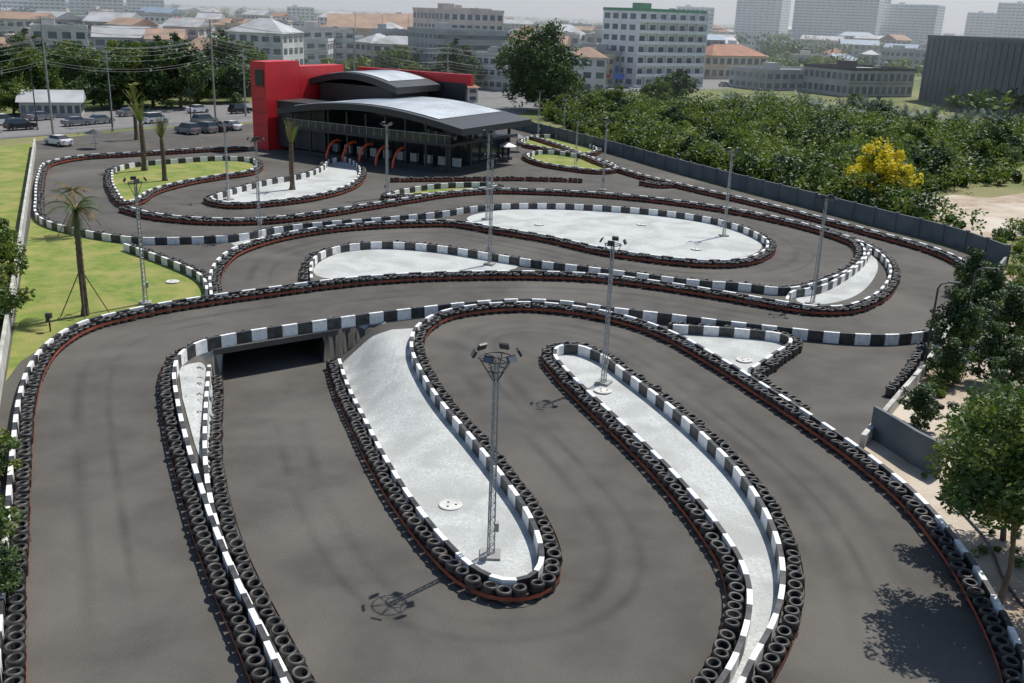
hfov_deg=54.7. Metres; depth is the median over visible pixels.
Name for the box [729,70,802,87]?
windows
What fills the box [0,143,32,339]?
grass verge
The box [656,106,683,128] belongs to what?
tree
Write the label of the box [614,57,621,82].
windows
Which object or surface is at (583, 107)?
tree
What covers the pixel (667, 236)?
gravel island
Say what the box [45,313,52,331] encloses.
garden spotlight
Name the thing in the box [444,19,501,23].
sills and slabs
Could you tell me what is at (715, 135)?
tree
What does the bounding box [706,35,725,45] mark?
shophouse
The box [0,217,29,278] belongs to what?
tree
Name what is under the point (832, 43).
shophouse
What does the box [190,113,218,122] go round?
car
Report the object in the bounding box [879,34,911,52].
shophouse
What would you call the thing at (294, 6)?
roof
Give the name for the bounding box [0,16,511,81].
power lines
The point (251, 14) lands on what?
shophouse
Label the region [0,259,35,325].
tree
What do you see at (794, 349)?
tyre barrier
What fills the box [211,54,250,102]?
tree
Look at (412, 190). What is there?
chequered kerb wall
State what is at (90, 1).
sills and slabs
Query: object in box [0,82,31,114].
tree
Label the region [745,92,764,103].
fan palm
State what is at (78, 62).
tree
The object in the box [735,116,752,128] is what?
tree
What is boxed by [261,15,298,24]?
shophouse
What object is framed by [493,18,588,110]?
shade tree
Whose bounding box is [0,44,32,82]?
tree
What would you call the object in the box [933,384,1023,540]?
tree
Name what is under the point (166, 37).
shophouse
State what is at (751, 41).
shophouse
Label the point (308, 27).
shophouse
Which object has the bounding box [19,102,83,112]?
windows
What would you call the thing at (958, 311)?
sapling
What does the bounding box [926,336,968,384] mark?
sapling
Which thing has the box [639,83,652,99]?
tree
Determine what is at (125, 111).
car
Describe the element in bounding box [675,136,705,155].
tree
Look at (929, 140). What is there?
tree
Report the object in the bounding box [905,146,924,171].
tree
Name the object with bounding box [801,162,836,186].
tree
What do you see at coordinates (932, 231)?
perimeter wall
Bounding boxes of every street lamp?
[29,70,38,129]
[106,72,113,130]
[187,68,190,121]
[924,281,959,374]
[960,267,994,346]
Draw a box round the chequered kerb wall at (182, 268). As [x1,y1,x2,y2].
[123,243,208,294]
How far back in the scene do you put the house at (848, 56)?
470.13 m
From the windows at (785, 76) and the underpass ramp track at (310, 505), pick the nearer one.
the underpass ramp track at (310, 505)
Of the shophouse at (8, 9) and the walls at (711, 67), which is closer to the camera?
the walls at (711, 67)
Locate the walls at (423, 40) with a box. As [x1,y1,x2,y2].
[408,29,507,69]
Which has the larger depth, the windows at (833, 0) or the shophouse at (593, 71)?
the windows at (833, 0)
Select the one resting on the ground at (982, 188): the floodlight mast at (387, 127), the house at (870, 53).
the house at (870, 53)
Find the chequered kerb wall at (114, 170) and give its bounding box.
[111,156,256,201]
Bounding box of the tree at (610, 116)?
[600,107,640,133]
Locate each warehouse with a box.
[327,13,355,26]
[355,13,382,37]
[383,13,408,28]
[408,13,412,26]
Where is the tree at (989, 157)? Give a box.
[979,148,1006,166]
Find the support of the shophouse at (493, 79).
on the street
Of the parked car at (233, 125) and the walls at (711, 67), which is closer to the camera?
the parked car at (233, 125)
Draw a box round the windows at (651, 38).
[603,12,704,84]
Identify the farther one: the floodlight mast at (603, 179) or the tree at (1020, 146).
the tree at (1020, 146)
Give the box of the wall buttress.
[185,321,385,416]
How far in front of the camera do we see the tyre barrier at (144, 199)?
111.43 m
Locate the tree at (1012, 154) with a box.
[984,143,1022,168]
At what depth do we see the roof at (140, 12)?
469.12 m
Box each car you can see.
[0,113,12,123]
[3,118,35,130]
[25,111,55,120]
[43,134,73,146]
[60,116,91,126]
[85,114,114,123]
[115,107,132,116]
[142,112,169,123]
[174,122,200,134]
[185,104,210,112]
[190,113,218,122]
[198,121,217,132]
[215,121,230,131]
[224,120,243,130]
[227,103,251,113]
[629,86,640,91]
[718,82,728,86]
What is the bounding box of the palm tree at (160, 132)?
[149,115,169,180]
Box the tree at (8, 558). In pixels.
[0,542,25,594]
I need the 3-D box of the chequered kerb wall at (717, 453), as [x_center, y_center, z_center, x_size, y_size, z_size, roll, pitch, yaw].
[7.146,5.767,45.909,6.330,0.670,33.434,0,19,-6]
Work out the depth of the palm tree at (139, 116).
119.60 m
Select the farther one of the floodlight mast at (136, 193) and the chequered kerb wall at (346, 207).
the chequered kerb wall at (346, 207)
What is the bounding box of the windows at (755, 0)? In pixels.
[735,0,790,36]
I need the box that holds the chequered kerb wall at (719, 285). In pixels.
[309,228,865,294]
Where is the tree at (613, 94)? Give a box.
[601,85,634,106]
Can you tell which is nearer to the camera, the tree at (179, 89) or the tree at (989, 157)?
the tree at (989, 157)
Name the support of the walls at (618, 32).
on the street
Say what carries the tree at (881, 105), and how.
on the ground at (982, 188)
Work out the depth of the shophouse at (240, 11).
863.50 m
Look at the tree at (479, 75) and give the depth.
264.98 m
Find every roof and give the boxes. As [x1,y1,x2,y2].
[136,10,170,16]
[287,5,313,7]
[407,22,508,33]
[413,3,503,12]
[454,5,491,9]
[603,3,706,13]
[677,5,714,8]
[706,44,766,55]
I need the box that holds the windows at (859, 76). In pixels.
[803,69,913,92]
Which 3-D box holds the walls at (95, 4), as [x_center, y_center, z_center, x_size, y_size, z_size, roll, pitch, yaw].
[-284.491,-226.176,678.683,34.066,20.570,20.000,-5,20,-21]
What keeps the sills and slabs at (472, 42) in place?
attached to the walls at (423, 40)
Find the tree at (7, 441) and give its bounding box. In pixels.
[0,427,22,476]
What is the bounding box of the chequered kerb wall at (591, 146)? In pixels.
[521,134,597,152]
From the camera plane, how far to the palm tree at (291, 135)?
110.92 m
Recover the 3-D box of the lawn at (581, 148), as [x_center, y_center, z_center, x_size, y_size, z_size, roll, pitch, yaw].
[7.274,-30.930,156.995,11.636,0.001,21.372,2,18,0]
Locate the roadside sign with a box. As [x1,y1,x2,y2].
[613,73,623,85]
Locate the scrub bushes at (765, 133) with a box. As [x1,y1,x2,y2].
[536,84,1023,206]
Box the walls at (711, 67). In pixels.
[702,55,766,78]
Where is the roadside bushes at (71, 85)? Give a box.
[2,71,250,101]
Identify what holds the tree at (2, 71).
on the ground at (982, 188)
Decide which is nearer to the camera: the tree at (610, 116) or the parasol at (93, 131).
the parasol at (93, 131)
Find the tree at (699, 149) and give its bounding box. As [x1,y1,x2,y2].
[690,143,705,156]
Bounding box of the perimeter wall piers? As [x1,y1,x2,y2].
[515,122,1011,265]
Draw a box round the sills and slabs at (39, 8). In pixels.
[1,0,66,11]
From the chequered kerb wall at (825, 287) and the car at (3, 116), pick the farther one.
the car at (3, 116)
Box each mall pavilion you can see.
[728,62,803,90]
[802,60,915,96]
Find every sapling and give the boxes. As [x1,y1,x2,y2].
[896,382,944,429]
[925,285,991,349]
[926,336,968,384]
[947,391,990,423]
[953,246,1001,289]
[964,262,1013,314]
[965,318,1023,380]
[978,285,1023,347]
[987,347,1023,396]
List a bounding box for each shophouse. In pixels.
[0,8,20,11]
[0,11,58,35]
[4,28,31,45]
[29,17,88,52]
[34,10,83,24]
[82,11,141,47]
[84,6,113,15]
[91,25,150,51]
[105,17,159,27]
[140,7,181,18]
[143,28,187,51]
[161,18,212,37]
[170,3,180,7]
[177,7,193,16]
[189,8,202,15]
[195,13,224,22]
[198,8,220,13]
[214,18,247,35]
[225,18,243,29]
[226,18,303,64]
[235,8,246,17]
[242,10,272,18]
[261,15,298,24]
[270,13,290,19]
[291,16,314,25]
[291,21,354,69]
[303,37,333,64]
[317,11,352,25]
[355,33,385,66]
[355,35,362,39]
[371,24,406,35]
[372,35,407,67]
[377,22,403,28]
[476,46,516,90]
[488,43,520,88]
[503,19,539,29]
[504,16,513,19]
[510,34,571,49]
[530,28,581,50]
[535,24,585,42]
[551,28,578,33]
[561,21,590,26]
[568,47,607,91]
[574,26,597,32]
[579,42,597,48]
[585,29,602,43]
[593,48,614,86]
[596,44,621,85]
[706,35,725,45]
[709,34,736,37]
[712,29,730,34]
[713,25,723,29]
[724,37,738,43]
[725,40,754,49]
[737,34,757,43]
[747,37,790,58]
[787,27,791,37]
[800,35,845,53]
[826,39,839,47]
[836,32,874,39]
[838,39,879,58]
[854,35,883,39]
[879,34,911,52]
[880,45,925,72]
[884,43,919,48]
[911,40,926,47]
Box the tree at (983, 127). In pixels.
[970,119,1008,145]
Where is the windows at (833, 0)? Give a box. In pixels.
[792,0,883,39]
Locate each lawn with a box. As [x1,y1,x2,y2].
[6,217,209,379]
[113,161,254,199]
[414,187,476,192]
[525,138,592,151]
[532,154,605,168]
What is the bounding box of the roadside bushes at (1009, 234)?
[991,217,1023,263]
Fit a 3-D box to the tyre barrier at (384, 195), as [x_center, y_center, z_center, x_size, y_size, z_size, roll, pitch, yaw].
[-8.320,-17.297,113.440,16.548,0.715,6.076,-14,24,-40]
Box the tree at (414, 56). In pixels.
[411,51,422,63]
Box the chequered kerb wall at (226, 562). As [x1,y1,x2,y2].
[172,298,943,682]
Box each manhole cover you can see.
[166,279,179,283]
[439,499,461,510]
[594,387,611,393]
[736,357,752,362]
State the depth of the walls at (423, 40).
290.61 m
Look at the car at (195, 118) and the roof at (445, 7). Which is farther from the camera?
the roof at (445, 7)
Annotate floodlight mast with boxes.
[123,176,151,304]
[218,121,233,200]
[247,136,265,237]
[380,122,392,192]
[470,342,521,560]
[481,130,495,220]
[483,153,501,265]
[535,90,543,134]
[561,98,569,139]
[573,120,582,166]
[594,236,626,385]
[599,118,613,190]
[718,147,739,236]
[805,194,837,304]
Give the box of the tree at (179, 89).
[137,31,213,108]
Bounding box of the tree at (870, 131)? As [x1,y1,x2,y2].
[862,127,880,141]
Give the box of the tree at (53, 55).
[32,41,81,86]
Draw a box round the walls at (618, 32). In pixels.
[602,10,705,86]
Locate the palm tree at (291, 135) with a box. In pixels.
[283,118,299,189]
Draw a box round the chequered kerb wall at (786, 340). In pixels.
[673,324,792,374]
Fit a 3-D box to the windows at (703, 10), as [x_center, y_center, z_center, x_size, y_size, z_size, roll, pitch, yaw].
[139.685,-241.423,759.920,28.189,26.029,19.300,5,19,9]
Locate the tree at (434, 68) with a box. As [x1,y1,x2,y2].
[421,62,452,72]
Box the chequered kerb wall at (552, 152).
[527,150,616,169]
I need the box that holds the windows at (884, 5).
[880,5,944,41]
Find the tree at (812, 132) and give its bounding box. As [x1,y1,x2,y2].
[800,123,838,152]
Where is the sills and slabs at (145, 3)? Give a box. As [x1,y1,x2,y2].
[126,0,163,12]
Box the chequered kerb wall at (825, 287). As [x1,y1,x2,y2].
[785,249,871,301]
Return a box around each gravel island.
[179,362,212,476]
[218,161,358,201]
[231,238,256,245]
[313,249,517,278]
[335,328,537,576]
[467,209,761,258]
[558,354,777,682]
[681,334,784,371]
[796,255,877,303]
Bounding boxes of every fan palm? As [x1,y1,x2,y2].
[718,89,736,98]
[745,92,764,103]
[788,89,818,105]
[809,96,831,110]
[833,99,851,113]
[849,96,877,113]
[853,98,889,113]
[881,99,903,118]
[896,103,916,121]
[907,109,926,120]
[920,103,949,121]
[942,110,965,122]
[963,109,978,122]
[969,108,997,122]
[990,111,1011,123]
[997,113,1020,122]
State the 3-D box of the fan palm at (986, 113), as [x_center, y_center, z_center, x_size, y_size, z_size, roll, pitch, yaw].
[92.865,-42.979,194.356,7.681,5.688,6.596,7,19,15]
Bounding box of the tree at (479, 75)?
[468,63,483,85]
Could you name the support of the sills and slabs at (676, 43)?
attached to the walls at (618, 32)
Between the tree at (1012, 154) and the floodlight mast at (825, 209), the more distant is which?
the tree at (1012, 154)
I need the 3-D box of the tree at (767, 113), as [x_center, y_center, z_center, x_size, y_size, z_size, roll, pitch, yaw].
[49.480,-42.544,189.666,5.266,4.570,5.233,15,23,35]
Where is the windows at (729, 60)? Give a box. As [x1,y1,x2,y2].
[705,58,765,75]
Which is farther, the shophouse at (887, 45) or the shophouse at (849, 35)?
the shophouse at (849, 35)
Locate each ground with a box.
[0,0,1023,269]
[864,270,1023,646]
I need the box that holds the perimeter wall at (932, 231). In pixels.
[514,122,1005,262]
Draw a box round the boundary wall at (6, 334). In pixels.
[0,139,35,402]
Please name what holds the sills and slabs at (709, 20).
attached to the walls at (700, 10)
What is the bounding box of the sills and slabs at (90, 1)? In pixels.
[68,0,123,15]
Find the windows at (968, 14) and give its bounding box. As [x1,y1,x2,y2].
[965,14,995,34]
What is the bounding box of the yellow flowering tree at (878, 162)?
[838,136,923,198]
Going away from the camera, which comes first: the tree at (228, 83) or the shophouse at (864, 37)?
the tree at (228, 83)
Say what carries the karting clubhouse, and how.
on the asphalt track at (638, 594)
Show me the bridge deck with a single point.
(227, 321)
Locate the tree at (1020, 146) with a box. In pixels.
[1008,135,1023,160]
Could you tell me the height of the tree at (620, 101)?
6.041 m
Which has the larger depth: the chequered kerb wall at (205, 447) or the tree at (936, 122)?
the tree at (936, 122)
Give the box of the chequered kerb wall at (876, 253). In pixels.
[0,241,891,682]
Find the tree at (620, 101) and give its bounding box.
[605,96,635,115]
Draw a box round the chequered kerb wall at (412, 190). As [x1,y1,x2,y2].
[387,182,497,197]
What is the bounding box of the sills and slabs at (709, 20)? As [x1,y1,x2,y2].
[681,8,714,33]
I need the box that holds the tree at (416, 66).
[398,60,423,70]
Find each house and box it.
[0,37,5,42]
[186,37,226,54]
[790,50,833,63]
[822,48,846,54]
[829,53,862,61]
[860,50,878,64]
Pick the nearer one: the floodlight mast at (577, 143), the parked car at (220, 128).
the floodlight mast at (577, 143)
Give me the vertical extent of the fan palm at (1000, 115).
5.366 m
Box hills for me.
[123,0,963,32]
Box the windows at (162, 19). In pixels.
[142,17,167,23]
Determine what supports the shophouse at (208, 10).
on the ground at (982, 188)
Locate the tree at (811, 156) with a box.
[806,152,832,164]
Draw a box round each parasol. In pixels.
[84,129,103,148]
[499,142,515,160]
[510,133,526,150]
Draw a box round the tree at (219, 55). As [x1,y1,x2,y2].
[200,28,253,96]
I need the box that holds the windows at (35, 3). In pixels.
[2,0,64,11]
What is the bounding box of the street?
[0,78,739,138]
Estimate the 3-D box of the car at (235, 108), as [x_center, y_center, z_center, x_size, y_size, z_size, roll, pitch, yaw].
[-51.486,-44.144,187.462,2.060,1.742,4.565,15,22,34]
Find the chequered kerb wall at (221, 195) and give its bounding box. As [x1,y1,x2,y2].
[210,157,360,204]
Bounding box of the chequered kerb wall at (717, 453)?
[553,344,785,682]
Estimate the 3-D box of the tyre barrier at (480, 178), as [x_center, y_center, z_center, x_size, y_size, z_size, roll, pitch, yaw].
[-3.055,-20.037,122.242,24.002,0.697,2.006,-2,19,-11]
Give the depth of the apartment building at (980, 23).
868.18 m
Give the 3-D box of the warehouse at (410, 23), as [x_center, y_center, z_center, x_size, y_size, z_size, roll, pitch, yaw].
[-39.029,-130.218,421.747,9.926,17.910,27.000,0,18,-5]
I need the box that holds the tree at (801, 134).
[792,132,803,142]
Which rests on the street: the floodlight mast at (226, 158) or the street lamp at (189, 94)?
the street lamp at (189, 94)
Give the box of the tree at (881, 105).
[867,97,893,116]
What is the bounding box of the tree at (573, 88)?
[560,79,588,99]
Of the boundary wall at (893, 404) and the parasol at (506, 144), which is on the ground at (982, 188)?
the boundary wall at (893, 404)
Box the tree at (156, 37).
[141,34,176,54]
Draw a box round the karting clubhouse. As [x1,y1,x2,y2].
[250,60,531,172]
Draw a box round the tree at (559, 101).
[550,94,568,110]
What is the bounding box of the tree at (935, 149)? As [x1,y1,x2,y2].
[921,141,958,178]
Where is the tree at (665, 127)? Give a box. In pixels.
[651,126,676,142]
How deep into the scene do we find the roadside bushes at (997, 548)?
39.95 m
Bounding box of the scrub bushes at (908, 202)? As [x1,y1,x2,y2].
[570,109,989,235]
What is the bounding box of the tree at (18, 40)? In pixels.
[4,27,52,78]
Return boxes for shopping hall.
[918,35,1023,119]
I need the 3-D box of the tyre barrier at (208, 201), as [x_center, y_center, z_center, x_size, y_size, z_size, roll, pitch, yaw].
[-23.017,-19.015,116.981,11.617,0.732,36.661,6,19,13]
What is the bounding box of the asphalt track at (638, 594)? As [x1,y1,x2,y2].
[0,124,1004,682]
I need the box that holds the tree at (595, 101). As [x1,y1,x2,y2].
[584,97,607,118]
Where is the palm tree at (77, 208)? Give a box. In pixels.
[44,190,109,318]
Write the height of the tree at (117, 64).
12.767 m
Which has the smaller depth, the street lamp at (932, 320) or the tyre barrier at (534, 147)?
the street lamp at (932, 320)
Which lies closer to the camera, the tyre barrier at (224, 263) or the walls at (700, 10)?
the tyre barrier at (224, 263)
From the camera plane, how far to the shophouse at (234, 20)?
335.55 m
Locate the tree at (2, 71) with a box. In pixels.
[0,65,10,85]
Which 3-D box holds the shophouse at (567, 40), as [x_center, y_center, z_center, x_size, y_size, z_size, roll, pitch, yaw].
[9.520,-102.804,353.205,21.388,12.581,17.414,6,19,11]
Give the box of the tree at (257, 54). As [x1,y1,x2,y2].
[232,40,268,95]
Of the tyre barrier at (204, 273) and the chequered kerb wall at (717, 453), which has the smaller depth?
the chequered kerb wall at (717, 453)
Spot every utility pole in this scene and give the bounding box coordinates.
[36,16,54,134]
[102,50,113,125]
[206,19,216,117]
[238,48,246,115]
[350,27,357,70]
[444,47,451,72]
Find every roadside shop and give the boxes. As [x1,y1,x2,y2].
[15,89,85,116]
[467,85,480,101]
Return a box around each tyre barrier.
[3,241,900,682]
[36,146,776,298]
[104,155,263,206]
[118,187,869,244]
[128,243,218,293]
[159,300,936,682]
[203,157,366,208]
[208,375,317,682]
[300,229,862,286]
[326,302,1023,682]
[380,182,503,199]
[390,176,582,182]
[516,134,601,155]
[522,150,620,174]
[531,137,970,328]
[541,341,804,682]
[639,180,684,188]
[667,322,802,376]
[752,372,809,410]
[885,342,925,397]
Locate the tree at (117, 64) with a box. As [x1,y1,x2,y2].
[87,39,162,107]
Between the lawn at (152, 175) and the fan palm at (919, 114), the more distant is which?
the fan palm at (919, 114)
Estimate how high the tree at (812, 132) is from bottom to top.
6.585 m
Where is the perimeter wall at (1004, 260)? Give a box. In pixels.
[970,256,1007,306]
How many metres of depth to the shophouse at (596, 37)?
380.15 m
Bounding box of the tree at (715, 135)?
[699,129,730,147]
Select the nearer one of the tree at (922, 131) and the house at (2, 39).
the tree at (922, 131)
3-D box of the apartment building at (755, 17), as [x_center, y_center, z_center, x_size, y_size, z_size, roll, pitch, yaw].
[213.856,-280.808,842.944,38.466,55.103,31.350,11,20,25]
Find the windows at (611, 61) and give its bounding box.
[606,59,612,83]
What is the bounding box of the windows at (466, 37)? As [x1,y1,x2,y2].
[408,32,507,67]
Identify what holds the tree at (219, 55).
on the ground at (982, 188)
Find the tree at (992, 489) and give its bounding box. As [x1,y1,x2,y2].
[924,377,1023,604]
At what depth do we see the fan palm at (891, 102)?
203.77 m
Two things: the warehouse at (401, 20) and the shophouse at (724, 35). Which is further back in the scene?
the shophouse at (724, 35)
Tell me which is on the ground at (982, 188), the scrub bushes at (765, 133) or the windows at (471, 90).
the scrub bushes at (765, 133)
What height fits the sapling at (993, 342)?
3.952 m
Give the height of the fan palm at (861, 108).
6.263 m
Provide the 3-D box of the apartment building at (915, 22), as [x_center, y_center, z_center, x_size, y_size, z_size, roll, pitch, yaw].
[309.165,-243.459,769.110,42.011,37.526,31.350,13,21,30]
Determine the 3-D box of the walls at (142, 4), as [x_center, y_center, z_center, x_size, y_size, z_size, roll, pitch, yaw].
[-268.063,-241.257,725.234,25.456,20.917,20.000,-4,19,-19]
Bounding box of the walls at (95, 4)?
[69,0,123,14]
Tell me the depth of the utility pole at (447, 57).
221.99 m
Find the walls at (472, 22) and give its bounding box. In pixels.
[413,10,503,29]
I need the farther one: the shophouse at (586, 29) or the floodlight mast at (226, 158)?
the shophouse at (586, 29)
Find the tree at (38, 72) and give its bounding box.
[3,46,62,89]
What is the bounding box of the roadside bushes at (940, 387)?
[912,260,1023,397]
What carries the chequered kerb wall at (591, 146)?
on the asphalt track at (638, 594)
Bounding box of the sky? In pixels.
[337,0,1023,29]
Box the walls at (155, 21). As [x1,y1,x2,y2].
[140,16,170,23]
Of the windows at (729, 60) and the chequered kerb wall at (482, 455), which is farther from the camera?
the windows at (729, 60)
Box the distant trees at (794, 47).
[0,0,1023,117]
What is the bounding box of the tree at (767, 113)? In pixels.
[757,108,779,118]
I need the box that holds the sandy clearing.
[926,193,1023,237]
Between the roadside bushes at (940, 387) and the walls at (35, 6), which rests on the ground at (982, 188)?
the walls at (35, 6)
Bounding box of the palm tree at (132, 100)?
[124,86,141,139]
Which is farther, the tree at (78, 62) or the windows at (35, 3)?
the windows at (35, 3)
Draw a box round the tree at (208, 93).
[183,61,220,102]
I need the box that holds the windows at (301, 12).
[288,8,312,19]
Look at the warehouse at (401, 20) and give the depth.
413.71 m
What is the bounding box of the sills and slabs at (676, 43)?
[633,11,708,87]
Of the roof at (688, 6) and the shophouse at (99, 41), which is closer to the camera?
the shophouse at (99, 41)
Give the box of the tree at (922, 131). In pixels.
[913,127,928,144]
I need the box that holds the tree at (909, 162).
[901,155,916,171]
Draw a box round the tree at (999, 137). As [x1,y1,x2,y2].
[975,119,1022,149]
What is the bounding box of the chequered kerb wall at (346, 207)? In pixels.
[125,188,860,240]
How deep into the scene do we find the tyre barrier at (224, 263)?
91.02 m
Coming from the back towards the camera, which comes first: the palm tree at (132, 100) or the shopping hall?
the shopping hall
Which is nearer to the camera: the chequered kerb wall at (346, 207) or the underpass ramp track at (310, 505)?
the underpass ramp track at (310, 505)
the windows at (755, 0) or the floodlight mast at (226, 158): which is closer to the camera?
the floodlight mast at (226, 158)
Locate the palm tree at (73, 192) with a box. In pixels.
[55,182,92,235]
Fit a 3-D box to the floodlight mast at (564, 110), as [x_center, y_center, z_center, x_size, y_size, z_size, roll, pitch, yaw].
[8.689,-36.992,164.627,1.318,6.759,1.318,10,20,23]
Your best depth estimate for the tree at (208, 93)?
202.32 m
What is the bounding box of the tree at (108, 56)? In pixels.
[100,47,130,70]
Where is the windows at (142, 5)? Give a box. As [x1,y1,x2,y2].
[127,1,162,11]
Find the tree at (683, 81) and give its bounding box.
[661,68,701,101]
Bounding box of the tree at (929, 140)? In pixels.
[918,135,938,155]
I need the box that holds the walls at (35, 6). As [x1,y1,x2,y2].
[1,0,65,11]
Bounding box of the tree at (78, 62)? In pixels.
[48,40,104,88]
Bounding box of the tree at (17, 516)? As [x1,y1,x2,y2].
[0,495,27,546]
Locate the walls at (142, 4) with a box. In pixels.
[127,0,163,11]
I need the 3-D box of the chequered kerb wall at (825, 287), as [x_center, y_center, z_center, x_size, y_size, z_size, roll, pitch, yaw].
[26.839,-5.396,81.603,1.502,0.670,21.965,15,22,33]
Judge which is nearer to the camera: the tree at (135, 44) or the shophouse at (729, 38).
the tree at (135, 44)
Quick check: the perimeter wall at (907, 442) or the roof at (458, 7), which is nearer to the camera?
the perimeter wall at (907, 442)
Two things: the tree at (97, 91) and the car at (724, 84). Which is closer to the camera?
the tree at (97, 91)
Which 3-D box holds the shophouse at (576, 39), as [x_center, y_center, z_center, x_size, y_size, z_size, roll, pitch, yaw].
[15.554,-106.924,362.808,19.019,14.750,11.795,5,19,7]
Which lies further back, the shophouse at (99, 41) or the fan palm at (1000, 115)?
the shophouse at (99, 41)
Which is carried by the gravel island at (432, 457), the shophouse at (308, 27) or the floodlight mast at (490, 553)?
the floodlight mast at (490, 553)
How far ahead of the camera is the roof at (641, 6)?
293.89 m
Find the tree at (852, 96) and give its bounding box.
[845,93,864,106]
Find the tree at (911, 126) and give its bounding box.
[892,121,919,140]
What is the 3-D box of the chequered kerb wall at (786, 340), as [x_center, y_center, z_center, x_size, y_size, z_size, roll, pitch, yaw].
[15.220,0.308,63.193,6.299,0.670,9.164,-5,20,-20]
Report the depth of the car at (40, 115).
165.46 m
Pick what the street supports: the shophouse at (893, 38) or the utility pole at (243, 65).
the utility pole at (243, 65)
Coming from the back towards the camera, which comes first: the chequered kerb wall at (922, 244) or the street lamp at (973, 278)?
the chequered kerb wall at (922, 244)
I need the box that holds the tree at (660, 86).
[646,76,672,100]
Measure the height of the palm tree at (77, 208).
8.234 m
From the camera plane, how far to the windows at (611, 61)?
292.42 m
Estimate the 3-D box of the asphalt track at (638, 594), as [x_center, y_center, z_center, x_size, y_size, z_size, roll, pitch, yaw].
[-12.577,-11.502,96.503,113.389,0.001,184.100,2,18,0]
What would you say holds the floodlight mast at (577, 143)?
on the lawn at (560, 160)
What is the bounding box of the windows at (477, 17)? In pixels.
[414,12,501,29]
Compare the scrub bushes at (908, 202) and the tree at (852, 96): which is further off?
the tree at (852, 96)
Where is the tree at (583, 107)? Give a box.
[576,101,592,114]
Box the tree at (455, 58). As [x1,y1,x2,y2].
[433,38,481,84]
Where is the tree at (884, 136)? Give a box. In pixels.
[864,134,894,149]
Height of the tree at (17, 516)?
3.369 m
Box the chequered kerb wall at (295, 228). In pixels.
[34,146,768,293]
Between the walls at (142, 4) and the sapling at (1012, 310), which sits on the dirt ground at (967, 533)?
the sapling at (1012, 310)
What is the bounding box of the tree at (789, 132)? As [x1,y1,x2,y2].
[783,128,794,144]
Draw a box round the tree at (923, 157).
[917,151,931,176]
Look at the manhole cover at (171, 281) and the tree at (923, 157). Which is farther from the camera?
the tree at (923, 157)
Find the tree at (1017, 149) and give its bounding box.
[1010,146,1023,160]
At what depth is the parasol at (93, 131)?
136.24 m
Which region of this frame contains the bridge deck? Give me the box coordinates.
[184,288,378,354]
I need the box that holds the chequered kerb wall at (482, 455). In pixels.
[338,301,1023,679]
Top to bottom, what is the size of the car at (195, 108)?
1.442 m
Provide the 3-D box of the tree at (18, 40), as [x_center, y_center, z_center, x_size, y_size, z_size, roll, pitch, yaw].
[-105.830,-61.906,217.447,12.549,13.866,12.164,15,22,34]
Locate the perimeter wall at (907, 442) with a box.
[871,406,944,476]
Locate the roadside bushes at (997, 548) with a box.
[921,470,1023,568]
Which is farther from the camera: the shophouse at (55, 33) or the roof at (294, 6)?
the roof at (294, 6)
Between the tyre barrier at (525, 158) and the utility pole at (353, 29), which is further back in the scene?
the utility pole at (353, 29)
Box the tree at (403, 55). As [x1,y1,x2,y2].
[374,44,422,68]
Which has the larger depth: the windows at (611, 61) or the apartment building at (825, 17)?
the apartment building at (825, 17)
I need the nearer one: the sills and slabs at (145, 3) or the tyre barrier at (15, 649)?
the tyre barrier at (15, 649)
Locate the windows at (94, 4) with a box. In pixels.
[70,0,122,14]
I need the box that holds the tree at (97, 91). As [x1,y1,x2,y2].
[76,67,124,108]
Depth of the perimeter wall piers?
111.63 m
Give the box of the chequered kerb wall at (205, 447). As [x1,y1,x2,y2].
[203,364,293,682]
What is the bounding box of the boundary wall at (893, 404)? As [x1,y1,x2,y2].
[859,323,951,448]
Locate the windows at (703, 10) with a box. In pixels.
[678,8,712,32]
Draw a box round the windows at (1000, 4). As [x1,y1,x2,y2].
[994,4,1023,37]
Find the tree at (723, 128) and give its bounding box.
[711,122,745,147]
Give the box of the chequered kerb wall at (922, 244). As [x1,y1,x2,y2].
[535,136,976,329]
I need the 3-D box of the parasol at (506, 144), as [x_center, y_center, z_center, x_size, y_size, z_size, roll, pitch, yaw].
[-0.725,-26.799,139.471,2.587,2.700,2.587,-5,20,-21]
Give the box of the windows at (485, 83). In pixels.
[477,58,510,87]
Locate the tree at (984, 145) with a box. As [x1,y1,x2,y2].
[971,138,996,158]
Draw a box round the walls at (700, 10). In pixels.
[677,7,713,32]
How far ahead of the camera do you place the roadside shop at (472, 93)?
226.85 m
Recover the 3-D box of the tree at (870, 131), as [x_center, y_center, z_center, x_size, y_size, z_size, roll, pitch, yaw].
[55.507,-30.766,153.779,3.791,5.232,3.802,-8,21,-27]
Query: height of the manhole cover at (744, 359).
0.065 m
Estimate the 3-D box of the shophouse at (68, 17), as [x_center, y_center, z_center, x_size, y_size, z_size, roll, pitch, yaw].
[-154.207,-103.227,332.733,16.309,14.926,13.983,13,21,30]
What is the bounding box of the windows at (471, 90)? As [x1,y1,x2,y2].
[470,89,475,99]
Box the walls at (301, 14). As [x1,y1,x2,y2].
[287,8,313,19]
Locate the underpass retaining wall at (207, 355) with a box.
[199,317,424,373]
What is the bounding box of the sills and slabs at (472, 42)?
[437,39,506,59]
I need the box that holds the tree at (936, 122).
[915,116,939,128]
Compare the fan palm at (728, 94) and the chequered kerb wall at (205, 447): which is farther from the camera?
the fan palm at (728, 94)
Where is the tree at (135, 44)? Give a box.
[120,41,174,106]
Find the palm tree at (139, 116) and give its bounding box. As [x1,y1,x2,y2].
[127,98,149,170]

